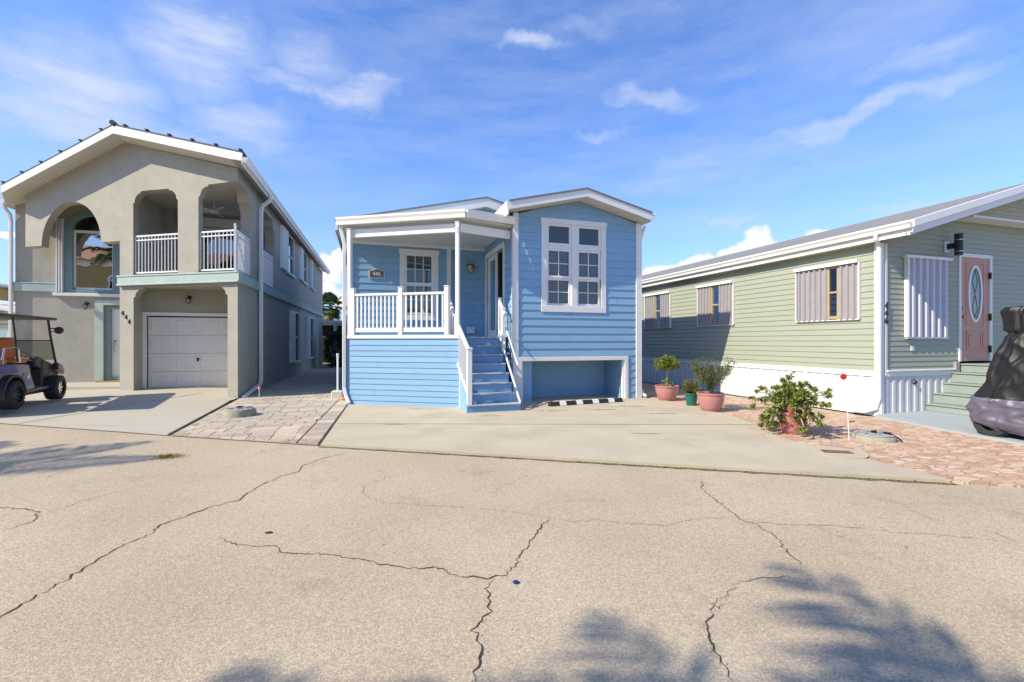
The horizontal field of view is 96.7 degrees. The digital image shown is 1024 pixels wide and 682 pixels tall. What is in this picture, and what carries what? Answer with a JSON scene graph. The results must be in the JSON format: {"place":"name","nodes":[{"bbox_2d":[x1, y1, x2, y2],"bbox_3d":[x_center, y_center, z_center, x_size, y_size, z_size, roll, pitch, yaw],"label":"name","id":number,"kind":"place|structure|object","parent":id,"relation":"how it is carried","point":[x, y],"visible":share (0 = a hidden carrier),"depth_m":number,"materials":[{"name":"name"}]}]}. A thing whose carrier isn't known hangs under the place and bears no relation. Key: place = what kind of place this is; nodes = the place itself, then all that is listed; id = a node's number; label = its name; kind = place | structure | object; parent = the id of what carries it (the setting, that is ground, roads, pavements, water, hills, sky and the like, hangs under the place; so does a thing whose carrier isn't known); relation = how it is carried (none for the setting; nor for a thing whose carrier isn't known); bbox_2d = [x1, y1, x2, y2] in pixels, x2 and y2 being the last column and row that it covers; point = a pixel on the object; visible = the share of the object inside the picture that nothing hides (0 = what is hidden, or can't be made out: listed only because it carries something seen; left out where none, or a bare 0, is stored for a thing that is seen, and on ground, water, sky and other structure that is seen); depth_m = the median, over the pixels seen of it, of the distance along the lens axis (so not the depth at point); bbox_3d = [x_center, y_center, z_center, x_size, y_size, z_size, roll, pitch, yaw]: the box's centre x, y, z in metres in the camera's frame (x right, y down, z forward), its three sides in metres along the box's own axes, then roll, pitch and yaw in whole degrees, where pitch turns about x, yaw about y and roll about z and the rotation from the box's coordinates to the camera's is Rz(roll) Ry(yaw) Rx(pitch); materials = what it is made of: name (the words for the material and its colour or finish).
{"place":"outdoors","nodes":[
{"label":"outdoors","id":0,"kind":"place"},
{"bbox_2d":[0,283,14,301],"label":"yellow house","id":1,"kind":"structure","parent":0,"point":[3,292],"depth_m":22.10,"materials":[{"name":"paint"}]},
{"bbox_2d":[0,387,257,434],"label":"driveway","id":2,"kind":"structure","parent":0,"point":[163,410],"depth_m":9.70,"materials":[{"name":"concrete"}]},
{"bbox_2d":[0,313,66,409],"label":"golf cart","id":3,"kind":"object","parent":2,"relation":"on","point":[26,368],"visible":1,"depth_m":10.01,"materials":[{"name":"plastic"}]},
{"bbox_2d":[171,365,347,444],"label":"path","id":4,"kind":"structure","parent":0,"point":[305,407],"depth_m":9.06,"materials":[{"name":"grey stone"}]},
{"bbox_2d":[223,406,256,417],"bbox_3d":[-5.360,1.375,8.970,0.570,0.189,0.570,0,0,-20],"label":"utility riser","id":5,"kind":"object","parent":4,"relation":"on","point":[239,412],"visible":0.99,"depth_m":8.78,"materials":[{"name":"concrete"}]},
{"bbox_2d":[331,353,343,397],"bbox_3d":[-4.500,0.900,11.750,0.280,1.160,0.260,0,0,-10],"label":"cleanout pipe","id":6,"kind":"object","parent":4,"relation":"on","point":[337,393],"visible":0.9,"depth_m":11.73,"materials":[{"name":"white plastic"}]},
{"bbox_2d":[322,320,346,362],"bbox_3d":[-9.314,0.100,31.585,9.000,2.800,5.000,0,0,-10],"label":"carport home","id":7,"kind":"object","parent":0,"point":[329,326],"visible":0.06,"depth_m":31.45,"materials":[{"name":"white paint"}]},
{"bbox_2d":[0,423,1023,681],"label":"road","id":8,"kind":"structure","parent":0,"point":[124,557],"depth_m":2.99,"materials":[{"name":"grey asphalt"}]},
{"bbox_2d":[151,452,189,459],"bbox_3d":[-4.438,1.474,5.890,0.567,0.045,0.430,0,0,25],"label":"dry grass clump","id":9,"kind":"object","parent":8,"relation":"on","point":[172,455],"visible":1,"depth_m":5.86,"materials":[{"name":"plant"}]},
{"bbox_2d":[124,430,1011,546],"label":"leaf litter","id":10,"kind":"object","parent":8,"relation":"on","point":[316,440],"visible":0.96,"depth_m":6.71,"materials":[{"name":"brown plant"}]},
{"bbox_2d":[0,0,1023,319],"label":"sky","id":11,"kind":"structure","parent":0,"point":[741,125],"materials":[{"name":"blue"}]},
{"bbox_2d":[178,363,872,436],"bbox_3d":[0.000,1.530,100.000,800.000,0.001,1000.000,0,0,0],"label":"ground","id":12,"kind":"structure","parent":0,"point":[642,382],"depth_m":10.16,"materials":[{"name":"grey concrete"}]},
{"bbox_2d":[0,300,14,337],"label":"tan cottage","id":13,"kind":"structure","parent":12,"relation":"on","point":[3,323],"depth_m":16.99,"materials":[{"name":"white"}]},
{"bbox_2d":[0,328,7,336],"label":"window","id":14,"kind":"structure","parent":13,"relation":"in","point":[3,331],"depth_m":16.99,"materials":[{"name":"white paint"}]},
{"bbox_2d":[0,120,329,399],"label":"beige house","id":15,"kind":"structure","parent":12,"relation":"on","point":[146,258],"depth_m":13.27,"materials":[{"name":"paint"}]},
{"bbox_2d":[64,210,119,293],"bbox_3d":[-13.057,-2.775,14.210,1.440,2.590,0.120,0,0,-16],"label":"arched window","id":16,"kind":"structure","parent":15,"relation":"in","point":[91,265],"depth_m":14.19,"materials":[{"name":"white paint"}]},
{"bbox_2d":[112,309,119,376],"bbox_3d":[-12.292,0.060,14.477,0.740,2.160,0.154,0,0,-16],"label":"front door","id":17,"kind":"structure","parent":15,"relation":"in","point":[115,312],"depth_m":14.43,"materials":[{"name":"white paint"}]},
{"bbox_2d":[148,317,227,387],"bbox_3d":[-9.219,0.360,13.346,2.450,2.092,0.090,0,0,-16],"label":"garage door","id":18,"kind":"structure","parent":15,"relation":"in","point":[202,361],"depth_m":13.28,"materials":[{"name":"white metal"}]},
{"bbox_2d":[203,218,240,271],"bbox_3d":[-9.687,-2.960,15.444,2.000,2.320,0.160,0,0,-16],"label":"sliding door","id":19,"kind":"structure","parent":15,"relation":"in","point":[213,224],"depth_m":15.38,"materials":[{"name":"white paint"}]},
{"bbox_2d":[280,225,295,278],"bbox_3d":[-8.804,-3.440,17.887,0.180,1.620,2.760,0,0,-16],"label":"window","id":20,"kind":"structure","parent":15,"relation":"in","point":[286,258],"depth_m":17.19,"materials":[{"name":"white paint"}]},
{"bbox_2d":[289,310,300,362],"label":"window","id":21,"kind":"structure","parent":15,"relation":"in","point":[293,337],"depth_m":18.53,"materials":[{"name":"white paint"}]},
{"bbox_2d":[298,246,308,285],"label":"window","id":22,"kind":"structure","parent":15,"relation":"in","point":[301,257],"depth_m":20.69,"materials":[{"name":"white paint"}]},
{"bbox_2d":[305,316,314,358],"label":"window","id":23,"kind":"structure","parent":15,"relation":"in","point":[308,321],"depth_m":22.44,"materials":[{"name":"white paint"}]},
{"bbox_2d":[310,259,315,291],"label":"window","id":24,"kind":"structure","parent":15,"relation":"in","point":[312,266],"depth_m":23.80,"materials":[{"name":"white paint"}]},
{"bbox_2d":[323,292,341,319],"bbox_3d":[-14.595,-1.214,36.517,2.665,5.427,2.537,0,0,0],"label":"tree","id":25,"kind":"object","parent":12,"relation":"on","point":[330,312],"visible":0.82,"depth_m":36.10,"materials":[{"name":"green plant"}]},
{"bbox_2d":[323,330,346,366],"bbox_3d":[-9.722,0.443,25.622,1.805,2.250,1.784,0,0,0],"label":"dark bush","id":26,"kind":"object","parent":12,"relation":"on","point":[334,339],"visible":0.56,"depth_m":25.18,"materials":[{"name":"green plant"}]},
{"bbox_2d":[335,187,655,412],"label":"blue house","id":27,"kind":"structure","parent":12,"relation":"on","point":[481,304],"depth_m":11.09,"materials":[{"name":"blue wood"}]},
{"bbox_2d":[405,253,432,284],"bbox_3d":[-2.616,-2.010,12.809,0.790,0.860,0.112,0,0,-17],"label":"window","id":28,"kind":"structure","parent":27,"relation":"in","point":[414,269],"depth_m":12.82,"materials":[{"name":"white plastic"}]},
{"bbox_2d":[405,284,432,314],"bbox_3d":[-2.623,-1.170,12.833,0.790,0.860,0.112,0,0,-17],"label":"window","id":29,"kind":"structure","parent":27,"relation":"in","point":[406,285],"depth_m":12.85,"materials":[{"name":"white plastic"}]},
{"bbox_2d":[487,253,497,334],"bbox_3d":[-0.550,-1.270,12.738,0.070,2.220,0.980,0,0,-17],"label":"sliding door","id":30,"kind":"structure","parent":27,"relation":"in","point":[492,295],"depth_m":12.65,"materials":[{"name":"white plastic"}]},
{"bbox_2d":[547,223,570,245],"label":"window","id":31,"kind":"structure","parent":27,"relation":"in","point":[548,224],"depth_m":11.06,"materials":[{"name":"white plastic"}]},
{"bbox_2d":[547,248,570,278],"bbox_3d":[1.128,-1.885,11.105,0.650,0.710,0.112,0,0,-17],"label":"window","id":32,"kind":"structure","parent":27,"relation":"in","point":[568,276],"depth_m":11.12,"materials":[{"name":"white plastic"}]},
{"bbox_2d":[547,278,570,305],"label":"window","id":33,"kind":"structure","parent":27,"relation":"in","point":[558,302],"depth_m":11.15,"materials":[{"name":"white plastic"}]},
{"bbox_2d":[577,279,599,306],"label":"window","id":34,"kind":"structure","parent":27,"relation":"in","point":[578,280],"depth_m":11.39,"materials":[{"name":"white plastic"}]},
{"bbox_2d":[577,225,600,247],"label":"window","id":35,"kind":"structure","parent":27,"relation":"in","point":[581,227],"depth_m":11.29,"materials":[{"name":"white plastic"}]},
{"bbox_2d":[577,250,600,279],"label":"window","id":36,"kind":"structure","parent":27,"relation":"in","point":[588,276],"depth_m":11.36,"materials":[{"name":"white plastic"}]},
{"bbox_2d":[642,183,1023,415],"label":"green house","id":37,"kind":"structure","parent":12,"relation":"on","point":[898,312],"depth_m":9.94,"materials":[{"name":"green"}]},
{"bbox_2d":[643,291,670,328],"bbox_3d":[5.093,-1.067,16.026,0.095,1.255,1.510,0,0,-17],"label":"window","id":38,"kind":"structure","parent":37,"relation":"in","point":[657,306],"depth_m":16.02,"materials":[{"name":"white plastic"}]},
{"bbox_2d":[696,280,734,326],"bbox_3d":[5.926,-1.067,13.338,0.095,1.255,1.480,0,0,-17],"label":"window","id":39,"kind":"structure","parent":37,"relation":"in","point":[715,301],"depth_m":13.31,"materials":[{"name":"white plastic"}]},
{"bbox_2d":[793,259,860,321],"bbox_3d":[6.932,-1.067,10.084,0.095,1.255,1.490,0,0,-17],"label":"window","id":40,"kind":"structure","parent":37,"relation":"in","point":[825,292],"depth_m":10.02,"materials":[{"name":"white plastic"}]},
{"bbox_2d":[962,257,991,360],"bbox_3d":[10.050,-0.685,9.872,0.965,2.230,0.091,0,0,-17],"label":"front door","id":41,"kind":"structure","parent":37,"relation":"in","point":[976,317],"depth_m":9.88,"materials":[{"name":"pink wood"}]},
{"bbox_2d":[318,395,956,484],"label":"driveway","id":42,"kind":"structure","parent":0,"point":[646,432],"depth_m":6.91,"materials":[{"name":"concrete"}]},
{"bbox_2d":[548,398,622,406],"bbox_3d":[1.741,1.417,10.618,1.980,0.094,0.149,0,0,-23],"label":"parking stop","id":43,"kind":"object","parent":42,"relation":"on","point":[581,402],"visible":1,"depth_m":10.54,"materials":[{"name":"concrete"}]},
{"bbox_2d":[331,447,958,484],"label":"edge weeds","id":44,"kind":"object","parent":42,"relation":"on","point":[864,478],"visible":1,"depth_m":5.29,"materials":[{"name":"green plant"}]},
{"bbox_2d":[807,446,868,458],"bbox_3d":[4.270,1.458,5.980,0.660,0.013,0.660,0,0,12],"label":"drain cover","id":45,"kind":"object","parent":42,"relation":"on","point":[837,452],"visible":1,"depth_m":5.94,"materials":[{"name":"concrete"}]},
{"bbox_2d":[642,383,1023,487],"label":"patio paving","id":46,"kind":"structure","parent":0,"point":[956,458],"depth_m":6.43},
{"bbox_2d":[653,354,682,400],"bbox_3d":[3.897,0.899,11.367,0.753,1.152,0.673,0,0,0],"label":"potted tree","id":47,"kind":"object","parent":46,"relation":"on","point":[666,391],"visible":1,"depth_m":11.21,"materials":[{"name":"pink ceramic"}]},
{"bbox_2d":[682,378,699,405],"bbox_3d":[4.141,1.152,10.446,0.496,0.645,0.449,0,0,31],"label":"potted fern","id":48,"kind":"object","parent":46,"relation":"on","point":[691,396],"visible":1,"depth_m":10.37,"materials":[{"name":"green plant"}]},
{"bbox_2d":[688,356,736,411],"bbox_3d":[4.216,0.886,9.682,0.931,1.177,1.053,0,0,0],"label":"potted shrub","id":49,"kind":"object","parent":46,"relation":"on","point":[710,400],"visible":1,"depth_m":9.48,"materials":[{"name":"pink ceramic"}]},
{"bbox_2d":[747,370,833,434],"bbox_3d":[4.475,0.972,7.316,1.183,1.006,1.157,0,0,38],"label":"flowering potted plant","id":50,"kind":"object","parent":46,"relation":"on","point":[790,410],"visible":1,"depth_m":7.13,"materials":[{"name":"green plant"}]},
{"bbox_2d":[840,374,848,439],"bbox_3d":[4.956,0.983,6.774,0.139,0.995,0.024,0,0,0],"label":"reflector stake","id":51,"kind":"object","parent":46,"relation":"on","point":[843,377],"visible":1,"depth_m":6.78,"materials":[{"name":"white plastic"}]},
{"bbox_2d":[851,430,902,442],"bbox_3d":[5.455,1.411,6.845,0.550,0.134,0.582,0,0,-20],"label":"utility riser","id":52,"kind":"object","parent":46,"relation":"on","point":[876,436],"visible":1,"depth_m":6.72,"materials":[{"name":"concrete"}]},
{"bbox_2d":[875,411,1023,445],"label":"painted pad","id":53,"kind":"object","parent":46,"relation":"on","point":[958,424],"visible":0.55,"depth_m":8.07,"materials":[{"name":"grey paint"}]},
{"bbox_2d":[965,305,1023,436],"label":"covered cart","id":54,"kind":"object","parent":53,"relation":"on","point":[994,406],"visible":1,"depth_m":6.71,"materials":[{"name":"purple fabric"}]}
]}

